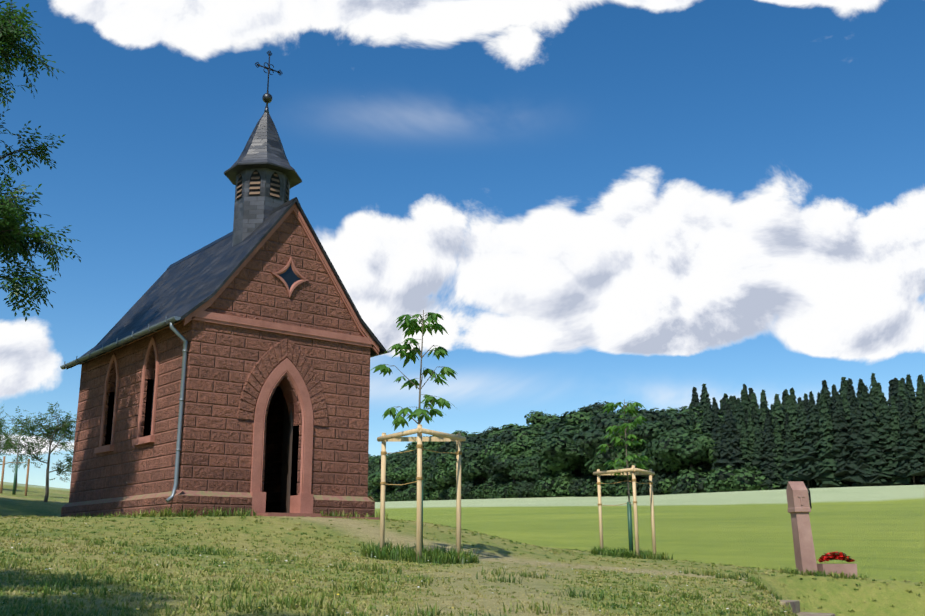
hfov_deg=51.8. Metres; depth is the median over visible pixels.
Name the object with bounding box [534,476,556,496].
forest shrub
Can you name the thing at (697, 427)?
forest tree
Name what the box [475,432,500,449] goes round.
forest tree
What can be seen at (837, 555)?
bildstock planter flowers
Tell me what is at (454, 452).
forest tree
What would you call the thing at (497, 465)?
forest tree
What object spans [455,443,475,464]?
forest tree
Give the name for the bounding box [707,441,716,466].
forest tree
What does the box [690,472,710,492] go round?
forest shrub
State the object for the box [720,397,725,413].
forest tree
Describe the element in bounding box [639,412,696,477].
forest tree
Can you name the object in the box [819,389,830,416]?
forest tree
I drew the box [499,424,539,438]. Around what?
forest tree
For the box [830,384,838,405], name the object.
forest tree
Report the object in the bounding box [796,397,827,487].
forest tree
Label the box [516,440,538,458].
forest tree
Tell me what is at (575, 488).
forest shrub
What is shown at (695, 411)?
forest tree
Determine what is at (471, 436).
forest tree
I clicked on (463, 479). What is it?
forest tree
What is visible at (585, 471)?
forest tree
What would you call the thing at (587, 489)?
forest shrub
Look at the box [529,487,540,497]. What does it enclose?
forest shrub
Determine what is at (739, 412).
forest tree
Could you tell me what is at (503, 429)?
forest tree
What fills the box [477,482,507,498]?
forest shrub
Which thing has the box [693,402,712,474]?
forest tree
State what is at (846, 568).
bildstock planter trough
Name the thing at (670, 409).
forest tree
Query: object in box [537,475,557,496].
forest shrub
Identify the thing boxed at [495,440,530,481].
forest tree
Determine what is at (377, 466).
forest tree
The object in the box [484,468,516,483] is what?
forest tree
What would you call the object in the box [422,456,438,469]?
forest tree
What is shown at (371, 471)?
forest tree
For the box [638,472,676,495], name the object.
forest shrub
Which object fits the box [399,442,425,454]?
forest tree
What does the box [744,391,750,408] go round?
forest tree
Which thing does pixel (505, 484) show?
forest shrub
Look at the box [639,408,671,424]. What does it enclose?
forest tree
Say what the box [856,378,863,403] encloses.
forest tree
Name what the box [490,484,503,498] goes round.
forest shrub
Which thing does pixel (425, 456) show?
forest tree
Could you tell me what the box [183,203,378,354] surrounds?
chapel gable verge
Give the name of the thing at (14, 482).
sapling stakes
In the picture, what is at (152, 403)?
chapel window glass
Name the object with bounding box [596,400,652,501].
young chestnut tree
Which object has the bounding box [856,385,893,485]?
forest tree
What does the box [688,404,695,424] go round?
forest tree
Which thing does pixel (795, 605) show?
stone steps
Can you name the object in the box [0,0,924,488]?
sky
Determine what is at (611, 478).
forest shrub
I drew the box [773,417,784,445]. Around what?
forest tree
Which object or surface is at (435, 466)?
forest tree
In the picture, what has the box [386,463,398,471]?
forest tree
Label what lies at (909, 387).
forest tree
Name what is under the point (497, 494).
forest shrub
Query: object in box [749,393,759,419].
forest tree
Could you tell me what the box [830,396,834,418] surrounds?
forest tree
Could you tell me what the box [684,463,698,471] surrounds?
forest tree
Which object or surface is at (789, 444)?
forest tree
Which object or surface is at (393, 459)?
forest tree
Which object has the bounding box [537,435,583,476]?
forest tree
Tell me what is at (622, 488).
forest shrub
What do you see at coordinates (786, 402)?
forest tree
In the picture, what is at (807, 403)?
forest tree
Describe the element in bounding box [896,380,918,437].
forest tree
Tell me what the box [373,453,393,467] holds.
forest tree
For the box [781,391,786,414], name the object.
forest tree
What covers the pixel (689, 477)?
forest shrub
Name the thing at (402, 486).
forest tree
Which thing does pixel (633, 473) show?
stake frame
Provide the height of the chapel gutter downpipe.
3.651 m
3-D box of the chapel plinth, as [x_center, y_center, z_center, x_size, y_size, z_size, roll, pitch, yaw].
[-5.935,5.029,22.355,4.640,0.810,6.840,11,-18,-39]
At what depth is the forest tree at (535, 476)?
365.20 m
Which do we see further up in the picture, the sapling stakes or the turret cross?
the turret cross
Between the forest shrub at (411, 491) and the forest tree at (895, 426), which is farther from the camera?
the forest shrub at (411, 491)
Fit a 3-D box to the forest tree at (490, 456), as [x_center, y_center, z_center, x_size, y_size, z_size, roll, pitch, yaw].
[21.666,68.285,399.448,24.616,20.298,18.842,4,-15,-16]
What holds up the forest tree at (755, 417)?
on the forest floor hillside
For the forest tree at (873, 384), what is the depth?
292.02 m
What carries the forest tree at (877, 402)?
on the forest floor hillside
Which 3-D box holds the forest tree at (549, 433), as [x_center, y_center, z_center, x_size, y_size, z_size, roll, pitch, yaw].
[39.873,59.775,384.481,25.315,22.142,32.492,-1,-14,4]
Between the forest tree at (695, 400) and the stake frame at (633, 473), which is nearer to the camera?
the stake frame at (633, 473)
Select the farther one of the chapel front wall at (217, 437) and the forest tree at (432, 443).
the forest tree at (432, 443)
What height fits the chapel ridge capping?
0.165 m
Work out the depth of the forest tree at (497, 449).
400.19 m
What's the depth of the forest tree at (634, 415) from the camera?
356.57 m
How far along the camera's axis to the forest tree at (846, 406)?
267.12 m
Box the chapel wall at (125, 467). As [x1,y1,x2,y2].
[75,322,182,501]
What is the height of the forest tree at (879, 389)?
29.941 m
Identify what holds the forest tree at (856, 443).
on the terrain at (877, 533)
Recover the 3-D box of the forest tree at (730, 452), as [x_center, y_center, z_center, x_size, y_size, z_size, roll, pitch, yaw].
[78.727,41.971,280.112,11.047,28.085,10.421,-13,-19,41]
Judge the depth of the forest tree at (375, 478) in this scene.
512.58 m
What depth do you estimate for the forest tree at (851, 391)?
280.70 m
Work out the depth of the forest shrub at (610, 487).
316.85 m
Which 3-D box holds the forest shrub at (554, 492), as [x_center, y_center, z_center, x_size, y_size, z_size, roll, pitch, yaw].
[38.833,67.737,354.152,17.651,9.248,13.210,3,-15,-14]
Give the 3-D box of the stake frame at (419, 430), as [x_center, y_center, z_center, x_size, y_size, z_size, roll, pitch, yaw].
[-0.606,3.227,15.512,1.406,2.438,1.486,11,-18,-39]
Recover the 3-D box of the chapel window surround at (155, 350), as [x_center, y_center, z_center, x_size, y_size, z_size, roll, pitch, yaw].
[-6.736,1.716,20.762,0.230,2.224,0.860,11,-18,-39]
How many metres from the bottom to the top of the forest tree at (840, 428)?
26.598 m
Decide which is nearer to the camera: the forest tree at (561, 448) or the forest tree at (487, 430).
the forest tree at (561, 448)
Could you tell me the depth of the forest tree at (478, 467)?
404.43 m
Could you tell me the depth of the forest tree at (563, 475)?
350.89 m
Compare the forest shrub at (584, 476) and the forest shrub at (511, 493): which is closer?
the forest shrub at (584, 476)
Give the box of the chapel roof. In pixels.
[66,198,384,369]
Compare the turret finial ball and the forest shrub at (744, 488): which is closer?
the turret finial ball
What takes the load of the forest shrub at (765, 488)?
on the forest floor hillside
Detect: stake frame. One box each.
[377,424,465,560]
[593,465,655,557]
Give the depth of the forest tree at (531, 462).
368.82 m
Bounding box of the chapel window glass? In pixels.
[150,366,155,434]
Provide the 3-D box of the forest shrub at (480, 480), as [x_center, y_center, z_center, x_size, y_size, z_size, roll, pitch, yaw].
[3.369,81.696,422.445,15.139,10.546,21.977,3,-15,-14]
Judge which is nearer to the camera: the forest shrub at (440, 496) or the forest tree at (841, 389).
the forest tree at (841, 389)
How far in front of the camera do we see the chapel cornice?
20.76 m
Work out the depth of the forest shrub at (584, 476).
350.20 m
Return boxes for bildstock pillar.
[786,481,817,574]
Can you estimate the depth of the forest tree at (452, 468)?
424.51 m
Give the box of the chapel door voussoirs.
[237,338,327,426]
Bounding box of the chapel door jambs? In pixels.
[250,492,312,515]
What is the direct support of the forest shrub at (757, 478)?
on the forest floor hillside
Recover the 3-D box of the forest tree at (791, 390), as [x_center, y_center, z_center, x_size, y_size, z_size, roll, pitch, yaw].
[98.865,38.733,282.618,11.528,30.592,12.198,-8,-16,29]
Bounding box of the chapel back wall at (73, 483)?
[69,362,87,502]
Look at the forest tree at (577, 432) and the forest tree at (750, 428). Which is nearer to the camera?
the forest tree at (750, 428)
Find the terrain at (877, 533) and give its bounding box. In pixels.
[0,481,924,615]
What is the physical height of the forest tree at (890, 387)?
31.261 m
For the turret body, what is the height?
2.990 m
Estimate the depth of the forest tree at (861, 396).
250.96 m
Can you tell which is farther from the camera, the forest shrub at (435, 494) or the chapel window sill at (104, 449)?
the forest shrub at (435, 494)
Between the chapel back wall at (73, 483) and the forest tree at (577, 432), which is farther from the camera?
the forest tree at (577, 432)
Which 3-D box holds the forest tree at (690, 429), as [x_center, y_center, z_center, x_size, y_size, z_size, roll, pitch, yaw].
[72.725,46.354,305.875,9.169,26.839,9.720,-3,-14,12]
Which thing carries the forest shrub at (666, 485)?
on the forest floor hillside
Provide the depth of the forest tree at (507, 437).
404.50 m
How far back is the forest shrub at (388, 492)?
512.02 m
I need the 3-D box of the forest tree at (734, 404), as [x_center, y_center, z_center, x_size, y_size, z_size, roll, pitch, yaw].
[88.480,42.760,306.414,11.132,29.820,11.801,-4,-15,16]
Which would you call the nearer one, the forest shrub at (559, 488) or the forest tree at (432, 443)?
the forest shrub at (559, 488)
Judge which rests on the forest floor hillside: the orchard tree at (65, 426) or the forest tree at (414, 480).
the forest tree at (414, 480)
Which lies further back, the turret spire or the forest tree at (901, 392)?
the forest tree at (901, 392)
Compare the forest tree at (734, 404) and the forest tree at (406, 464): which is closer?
the forest tree at (734, 404)
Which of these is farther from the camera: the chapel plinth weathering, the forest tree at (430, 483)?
the forest tree at (430, 483)
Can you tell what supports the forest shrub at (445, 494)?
on the forest floor hillside
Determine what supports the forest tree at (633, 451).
on the terrain at (877, 533)
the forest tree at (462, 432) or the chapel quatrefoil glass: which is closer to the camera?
the chapel quatrefoil glass
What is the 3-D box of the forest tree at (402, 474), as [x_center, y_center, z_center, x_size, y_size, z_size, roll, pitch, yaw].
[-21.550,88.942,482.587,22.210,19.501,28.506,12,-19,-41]
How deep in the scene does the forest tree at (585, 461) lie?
348.05 m
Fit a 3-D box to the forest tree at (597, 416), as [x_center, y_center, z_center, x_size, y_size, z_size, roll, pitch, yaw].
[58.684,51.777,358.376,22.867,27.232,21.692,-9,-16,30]
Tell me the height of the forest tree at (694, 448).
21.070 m
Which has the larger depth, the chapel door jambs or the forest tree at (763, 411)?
the forest tree at (763, 411)
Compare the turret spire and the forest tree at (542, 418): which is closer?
the turret spire
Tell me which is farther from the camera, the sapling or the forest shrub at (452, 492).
the forest shrub at (452, 492)
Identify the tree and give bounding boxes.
[0,0,81,321]
[0,406,12,464]
[0,421,27,472]
[15,402,76,501]
[368,455,379,467]
[368,468,375,475]
[368,471,393,489]
[368,481,374,490]
[371,310,457,430]
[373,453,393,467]
[373,463,380,470]
[377,476,395,491]
[379,453,407,470]
[385,486,393,491]
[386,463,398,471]
[387,464,402,476]
[391,467,404,486]
[392,466,422,484]
[397,481,411,489]
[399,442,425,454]
[400,456,414,481]
[404,450,416,456]
[405,436,430,448]
[406,455,423,463]
[408,475,425,488]
[410,454,431,468]
[422,435,446,453]
[422,453,441,482]
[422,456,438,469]
[423,476,450,490]
[424,447,439,457]
[427,468,450,484]
[431,450,446,471]
[432,451,455,486]
[436,437,470,455]
[440,459,455,483]
[444,458,481,478]
[446,443,476,461]
[451,430,470,436]
[453,434,484,447]
[455,438,502,480]
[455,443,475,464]
[461,455,490,482]
[461,476,482,483]
[464,434,480,438]
[470,431,483,437]
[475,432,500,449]
[478,428,524,449]
[478,441,509,460]
[483,426,501,437]
[484,451,503,470]
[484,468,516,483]
[487,424,517,437]
[487,451,522,482]
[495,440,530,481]
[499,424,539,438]
[504,455,524,471]
[508,426,545,448]
[509,449,530,457]
[509,455,534,480]
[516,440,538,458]
[518,455,548,481]
[524,410,562,426]
[529,465,557,482]
[530,430,556,450]
[531,431,584,474]
[537,420,560,433]
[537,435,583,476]
[545,423,581,456]
[550,411,575,431]
[554,469,577,483]
[559,419,594,475]
[563,410,594,425]
[572,419,613,476]
[573,400,615,415]
[574,424,596,476]
[576,407,612,422]
[578,416,651,462]
[579,420,606,475]
[579,460,591,474]
[584,457,613,476]
[588,411,621,426]
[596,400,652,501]
[609,407,647,415]
[612,445,656,480]
[614,412,641,418]
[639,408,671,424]
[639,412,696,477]
[640,452,685,474]
[651,431,714,470]
[660,407,680,412]
[662,409,678,417]
[673,406,704,418]
[676,411,690,474]
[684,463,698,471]
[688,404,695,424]
[689,414,722,433]
[690,387,699,411]
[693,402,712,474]
[698,384,711,414]
[706,409,718,473]
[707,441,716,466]
[710,418,722,476]
[711,397,719,417]
[715,403,745,471]
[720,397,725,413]
[722,410,725,430]
[725,398,735,422]
[731,396,736,419]
[734,398,746,442]
[738,418,754,470]
[740,390,748,410]
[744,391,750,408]
[744,409,747,426]
[746,410,755,469]
[748,388,758,409]
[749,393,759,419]
[750,419,765,474]
[751,406,763,438]
[758,413,784,490]
[759,389,771,415]
[759,393,766,415]
[759,401,772,435]
[768,419,786,489]
[770,394,785,434]
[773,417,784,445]
[779,424,801,489]
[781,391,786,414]
[782,395,797,475]
[783,394,789,412]
[783,413,788,442]
[786,402,812,487]
[787,387,798,414]
[795,400,818,487]
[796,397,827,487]
[804,398,815,487]
[812,393,849,487]
[816,392,820,411]
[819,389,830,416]
[822,380,832,410]
[829,391,851,482]
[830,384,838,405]
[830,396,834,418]
[838,377,845,396]
[842,380,847,395]
[842,393,851,423]
[842,395,879,486]
[847,378,855,411]
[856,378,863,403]
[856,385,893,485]
[859,384,876,425]
[869,373,876,402]
[872,388,881,425]
[875,382,888,405]
[875,397,898,474]
[886,395,913,485]
[887,379,893,410]
[892,378,898,405]
[893,401,924,484]
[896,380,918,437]
[898,396,924,484]
[901,378,915,419]
[906,374,916,415]
[913,380,923,438]
[915,383,924,481]
[916,374,924,389]
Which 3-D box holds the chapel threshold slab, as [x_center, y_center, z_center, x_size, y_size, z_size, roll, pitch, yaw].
[-3.272,4.633,20.402,2.770,0.400,1.370,11,-18,-39]
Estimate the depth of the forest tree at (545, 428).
409.31 m
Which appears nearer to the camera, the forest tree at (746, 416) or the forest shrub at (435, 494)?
the forest tree at (746, 416)
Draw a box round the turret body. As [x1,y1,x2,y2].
[232,168,289,246]
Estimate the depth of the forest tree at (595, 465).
324.92 m
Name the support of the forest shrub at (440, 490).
on the forest floor hillside
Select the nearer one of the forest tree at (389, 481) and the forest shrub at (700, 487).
the forest shrub at (700, 487)
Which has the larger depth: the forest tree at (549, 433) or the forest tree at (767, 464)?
the forest tree at (549, 433)
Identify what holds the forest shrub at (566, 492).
on the forest floor hillside
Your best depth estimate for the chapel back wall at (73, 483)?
23.81 m
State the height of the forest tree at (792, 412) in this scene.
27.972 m
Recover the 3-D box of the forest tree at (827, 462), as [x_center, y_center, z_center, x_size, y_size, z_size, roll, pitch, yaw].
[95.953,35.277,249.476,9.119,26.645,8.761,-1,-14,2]
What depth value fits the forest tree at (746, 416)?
291.69 m
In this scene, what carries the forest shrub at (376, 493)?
on the forest floor hillside
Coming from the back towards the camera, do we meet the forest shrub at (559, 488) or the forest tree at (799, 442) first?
the forest shrub at (559, 488)
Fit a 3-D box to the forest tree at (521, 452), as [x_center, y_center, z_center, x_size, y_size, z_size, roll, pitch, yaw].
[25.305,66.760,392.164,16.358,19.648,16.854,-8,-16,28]
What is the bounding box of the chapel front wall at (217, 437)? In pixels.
[172,211,369,496]
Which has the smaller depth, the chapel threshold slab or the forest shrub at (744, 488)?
the chapel threshold slab
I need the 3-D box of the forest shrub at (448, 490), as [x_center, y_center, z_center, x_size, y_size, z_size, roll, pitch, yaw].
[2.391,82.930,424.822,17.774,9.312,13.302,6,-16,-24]
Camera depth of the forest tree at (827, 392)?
295.90 m
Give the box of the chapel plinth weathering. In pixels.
[63,490,374,506]
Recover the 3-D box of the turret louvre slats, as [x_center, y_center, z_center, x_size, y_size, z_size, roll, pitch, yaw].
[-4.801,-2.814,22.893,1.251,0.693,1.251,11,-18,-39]
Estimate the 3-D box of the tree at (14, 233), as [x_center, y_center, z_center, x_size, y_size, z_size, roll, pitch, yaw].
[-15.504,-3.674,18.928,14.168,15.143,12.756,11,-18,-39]
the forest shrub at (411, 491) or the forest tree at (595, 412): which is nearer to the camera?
the forest tree at (595, 412)
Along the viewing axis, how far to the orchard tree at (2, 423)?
36.02 m
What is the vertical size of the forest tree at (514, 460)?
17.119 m
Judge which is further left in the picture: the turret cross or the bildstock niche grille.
the turret cross
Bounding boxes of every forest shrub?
[368,487,391,501]
[385,490,396,501]
[392,487,411,500]
[405,484,416,500]
[423,488,434,500]
[430,491,441,499]
[435,486,449,493]
[438,491,446,499]
[442,488,450,499]
[447,486,455,499]
[449,482,463,499]
[461,479,483,498]
[461,480,480,498]
[468,485,480,498]
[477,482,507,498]
[479,481,505,498]
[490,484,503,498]
[493,482,515,498]
[499,481,513,494]
[500,482,515,497]
[507,487,518,497]
[514,480,537,497]
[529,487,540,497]
[533,486,543,497]
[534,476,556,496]
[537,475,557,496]
[544,484,561,496]
[546,475,593,496]
[552,479,572,496]
[559,483,570,496]
[569,476,602,496]
[578,476,597,496]
[589,477,613,496]
[593,481,611,496]
[604,476,624,496]
[607,477,647,496]
[614,477,646,496]
[620,475,647,495]
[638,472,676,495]
[658,477,674,494]
[668,472,702,493]
[673,467,707,493]
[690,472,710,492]
[703,469,742,492]
[707,465,757,492]
[730,466,763,490]
[733,470,768,490]
[735,481,754,490]
[740,472,783,490]
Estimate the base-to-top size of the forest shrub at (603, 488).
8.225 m
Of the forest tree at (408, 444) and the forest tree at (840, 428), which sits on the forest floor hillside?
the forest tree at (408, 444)
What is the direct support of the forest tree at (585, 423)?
on the forest floor hillside
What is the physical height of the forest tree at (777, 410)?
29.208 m
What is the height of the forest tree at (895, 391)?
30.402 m
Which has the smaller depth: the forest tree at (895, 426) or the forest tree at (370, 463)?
the forest tree at (895, 426)
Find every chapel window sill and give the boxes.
[94,444,114,453]
[132,435,154,445]
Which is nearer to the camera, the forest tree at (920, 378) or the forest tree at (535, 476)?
the forest tree at (920, 378)
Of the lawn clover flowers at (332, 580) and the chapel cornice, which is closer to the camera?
the lawn clover flowers at (332, 580)
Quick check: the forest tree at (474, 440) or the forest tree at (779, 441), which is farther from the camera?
the forest tree at (474, 440)
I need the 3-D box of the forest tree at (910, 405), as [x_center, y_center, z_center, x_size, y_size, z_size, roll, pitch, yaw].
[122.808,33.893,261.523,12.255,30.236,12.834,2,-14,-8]
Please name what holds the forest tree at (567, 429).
on the forest floor hillside
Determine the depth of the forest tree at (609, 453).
320.86 m
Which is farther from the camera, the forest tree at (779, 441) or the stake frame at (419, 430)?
the forest tree at (779, 441)
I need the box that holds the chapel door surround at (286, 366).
[250,358,312,512]
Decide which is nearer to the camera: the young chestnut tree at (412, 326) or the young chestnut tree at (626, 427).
the young chestnut tree at (412, 326)
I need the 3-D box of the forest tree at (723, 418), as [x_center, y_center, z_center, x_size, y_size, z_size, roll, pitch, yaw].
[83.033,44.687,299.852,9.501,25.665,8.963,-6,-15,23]
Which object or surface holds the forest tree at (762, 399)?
on the forest floor hillside
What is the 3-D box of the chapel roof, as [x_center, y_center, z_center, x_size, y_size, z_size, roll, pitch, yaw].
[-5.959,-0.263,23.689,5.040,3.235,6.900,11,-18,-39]
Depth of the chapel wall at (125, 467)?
21.27 m
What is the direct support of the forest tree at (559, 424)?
on the forest floor hillside
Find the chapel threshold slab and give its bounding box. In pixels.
[256,512,379,519]
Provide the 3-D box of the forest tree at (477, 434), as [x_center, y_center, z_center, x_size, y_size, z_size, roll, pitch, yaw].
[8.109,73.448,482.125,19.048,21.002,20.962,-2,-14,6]
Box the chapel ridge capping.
[166,197,299,269]
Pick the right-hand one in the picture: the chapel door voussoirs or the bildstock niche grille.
the bildstock niche grille
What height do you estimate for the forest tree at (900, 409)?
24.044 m
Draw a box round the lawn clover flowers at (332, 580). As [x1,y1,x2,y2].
[2,523,785,615]
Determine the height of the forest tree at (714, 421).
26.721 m
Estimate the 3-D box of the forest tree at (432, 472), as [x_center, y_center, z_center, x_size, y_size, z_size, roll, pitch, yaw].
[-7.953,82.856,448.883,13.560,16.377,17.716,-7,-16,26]
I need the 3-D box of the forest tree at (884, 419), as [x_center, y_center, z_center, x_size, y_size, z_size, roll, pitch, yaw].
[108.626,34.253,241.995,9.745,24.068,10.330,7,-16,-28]
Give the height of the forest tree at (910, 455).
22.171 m
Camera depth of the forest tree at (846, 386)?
289.81 m
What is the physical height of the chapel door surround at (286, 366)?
3.419 m
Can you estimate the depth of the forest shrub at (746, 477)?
266.61 m
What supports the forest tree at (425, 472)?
on the forest floor hillside
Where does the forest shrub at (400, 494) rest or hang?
on the forest floor hillside
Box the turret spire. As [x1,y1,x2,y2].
[224,112,301,188]
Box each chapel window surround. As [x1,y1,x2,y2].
[99,353,118,446]
[137,336,158,437]
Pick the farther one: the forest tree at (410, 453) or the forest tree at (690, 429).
the forest tree at (410, 453)
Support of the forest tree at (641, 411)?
on the forest floor hillside
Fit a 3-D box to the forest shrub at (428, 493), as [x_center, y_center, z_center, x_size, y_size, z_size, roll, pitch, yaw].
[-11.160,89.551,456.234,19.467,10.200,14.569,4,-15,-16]
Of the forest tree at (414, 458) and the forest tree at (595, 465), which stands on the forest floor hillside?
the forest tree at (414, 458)
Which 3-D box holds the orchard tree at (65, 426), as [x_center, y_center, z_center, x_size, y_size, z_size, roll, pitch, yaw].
[-12.442,4.500,28.834,2.064,3.301,1.734,11,-18,-39]
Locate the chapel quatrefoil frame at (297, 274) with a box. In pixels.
[271,257,308,296]
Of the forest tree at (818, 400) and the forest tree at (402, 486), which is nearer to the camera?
the forest tree at (818, 400)
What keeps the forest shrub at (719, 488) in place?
on the forest floor hillside
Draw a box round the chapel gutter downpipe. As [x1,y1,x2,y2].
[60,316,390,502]
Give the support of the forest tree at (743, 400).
on the forest floor hillside
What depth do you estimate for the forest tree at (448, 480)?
429.36 m
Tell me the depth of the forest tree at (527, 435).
399.60 m
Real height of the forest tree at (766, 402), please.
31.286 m
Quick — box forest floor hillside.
[482,474,897,485]
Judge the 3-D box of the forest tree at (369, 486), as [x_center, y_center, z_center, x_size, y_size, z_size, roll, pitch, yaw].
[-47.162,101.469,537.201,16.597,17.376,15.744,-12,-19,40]
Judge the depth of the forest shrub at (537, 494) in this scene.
360.21 m
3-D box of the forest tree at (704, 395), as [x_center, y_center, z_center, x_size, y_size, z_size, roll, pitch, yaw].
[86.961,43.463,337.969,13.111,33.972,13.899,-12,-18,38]
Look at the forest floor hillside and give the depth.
372.18 m
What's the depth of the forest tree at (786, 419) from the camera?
278.37 m
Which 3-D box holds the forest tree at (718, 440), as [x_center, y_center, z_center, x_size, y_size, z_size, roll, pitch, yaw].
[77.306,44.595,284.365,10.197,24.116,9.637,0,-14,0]
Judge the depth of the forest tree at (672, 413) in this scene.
338.38 m
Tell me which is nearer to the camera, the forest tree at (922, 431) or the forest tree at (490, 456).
the forest tree at (922, 431)
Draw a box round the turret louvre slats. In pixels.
[236,168,288,200]
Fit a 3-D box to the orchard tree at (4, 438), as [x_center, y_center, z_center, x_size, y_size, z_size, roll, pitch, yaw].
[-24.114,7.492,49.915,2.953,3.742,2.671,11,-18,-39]
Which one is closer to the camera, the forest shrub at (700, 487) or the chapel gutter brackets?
the chapel gutter brackets
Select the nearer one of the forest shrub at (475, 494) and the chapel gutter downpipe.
the chapel gutter downpipe
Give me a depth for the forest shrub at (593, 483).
326.75 m
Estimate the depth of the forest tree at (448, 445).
460.07 m
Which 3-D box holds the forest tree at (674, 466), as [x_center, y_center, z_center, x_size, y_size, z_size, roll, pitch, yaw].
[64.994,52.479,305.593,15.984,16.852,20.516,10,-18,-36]
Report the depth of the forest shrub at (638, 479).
311.16 m
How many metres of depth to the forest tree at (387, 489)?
517.39 m
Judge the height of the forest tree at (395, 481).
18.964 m
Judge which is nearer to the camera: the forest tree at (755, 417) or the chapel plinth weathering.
the chapel plinth weathering
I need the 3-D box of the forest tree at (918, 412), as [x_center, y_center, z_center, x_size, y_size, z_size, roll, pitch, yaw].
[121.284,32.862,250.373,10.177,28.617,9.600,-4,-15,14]
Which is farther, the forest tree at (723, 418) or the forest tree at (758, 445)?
the forest tree at (723, 418)
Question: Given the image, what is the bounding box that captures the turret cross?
[255,51,282,89]
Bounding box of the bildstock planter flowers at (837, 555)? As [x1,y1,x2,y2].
[819,551,854,562]
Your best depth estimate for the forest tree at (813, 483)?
257.77 m
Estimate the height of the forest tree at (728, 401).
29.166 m
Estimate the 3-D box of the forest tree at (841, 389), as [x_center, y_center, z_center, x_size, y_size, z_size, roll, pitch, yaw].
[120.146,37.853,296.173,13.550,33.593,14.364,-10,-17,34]
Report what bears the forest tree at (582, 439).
on the forest floor hillside
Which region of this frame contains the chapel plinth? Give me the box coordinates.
[61,495,374,516]
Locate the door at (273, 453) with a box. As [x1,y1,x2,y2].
[263,385,284,504]
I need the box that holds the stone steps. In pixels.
[760,585,834,615]
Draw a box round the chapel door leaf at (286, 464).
[280,399,292,512]
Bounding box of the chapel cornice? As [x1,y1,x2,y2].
[79,311,372,364]
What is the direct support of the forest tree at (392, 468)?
on the forest floor hillside
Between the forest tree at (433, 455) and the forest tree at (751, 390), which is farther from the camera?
the forest tree at (433, 455)
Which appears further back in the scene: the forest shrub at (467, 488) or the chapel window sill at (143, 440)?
the forest shrub at (467, 488)
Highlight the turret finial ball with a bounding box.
[262,90,271,112]
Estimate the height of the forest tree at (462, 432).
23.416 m
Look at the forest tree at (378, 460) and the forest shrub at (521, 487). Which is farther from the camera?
the forest tree at (378, 460)
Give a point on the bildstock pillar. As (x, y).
(799, 509)
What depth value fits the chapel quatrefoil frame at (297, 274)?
21.16 m
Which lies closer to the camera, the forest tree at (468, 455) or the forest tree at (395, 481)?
the forest tree at (468, 455)
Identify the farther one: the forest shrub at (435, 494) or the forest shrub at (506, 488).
the forest shrub at (435, 494)
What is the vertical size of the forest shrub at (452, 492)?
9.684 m
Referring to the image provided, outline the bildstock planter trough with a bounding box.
[817,563,857,577]
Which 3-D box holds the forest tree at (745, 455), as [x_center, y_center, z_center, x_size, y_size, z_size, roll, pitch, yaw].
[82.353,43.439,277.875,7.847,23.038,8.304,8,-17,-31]
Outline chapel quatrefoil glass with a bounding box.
[279,264,300,289]
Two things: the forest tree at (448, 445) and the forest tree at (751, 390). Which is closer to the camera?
the forest tree at (751, 390)
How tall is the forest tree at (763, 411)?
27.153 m
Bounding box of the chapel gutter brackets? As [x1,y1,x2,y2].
[64,316,173,367]
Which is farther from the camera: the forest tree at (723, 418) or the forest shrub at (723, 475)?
the forest tree at (723, 418)
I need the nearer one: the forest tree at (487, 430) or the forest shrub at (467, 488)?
the forest shrub at (467, 488)
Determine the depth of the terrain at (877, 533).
18.26 m
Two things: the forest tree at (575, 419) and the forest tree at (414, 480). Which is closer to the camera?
the forest tree at (575, 419)
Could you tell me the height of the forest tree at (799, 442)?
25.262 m
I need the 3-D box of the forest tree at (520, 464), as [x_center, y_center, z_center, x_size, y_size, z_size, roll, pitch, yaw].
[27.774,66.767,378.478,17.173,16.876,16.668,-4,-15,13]
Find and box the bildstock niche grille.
[806,486,811,507]
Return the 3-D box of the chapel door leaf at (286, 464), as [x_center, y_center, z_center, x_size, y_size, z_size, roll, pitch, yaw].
[-3.892,3.153,21.107,0.062,2.780,0.800,5,-15,-21]
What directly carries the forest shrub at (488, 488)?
on the forest floor hillside

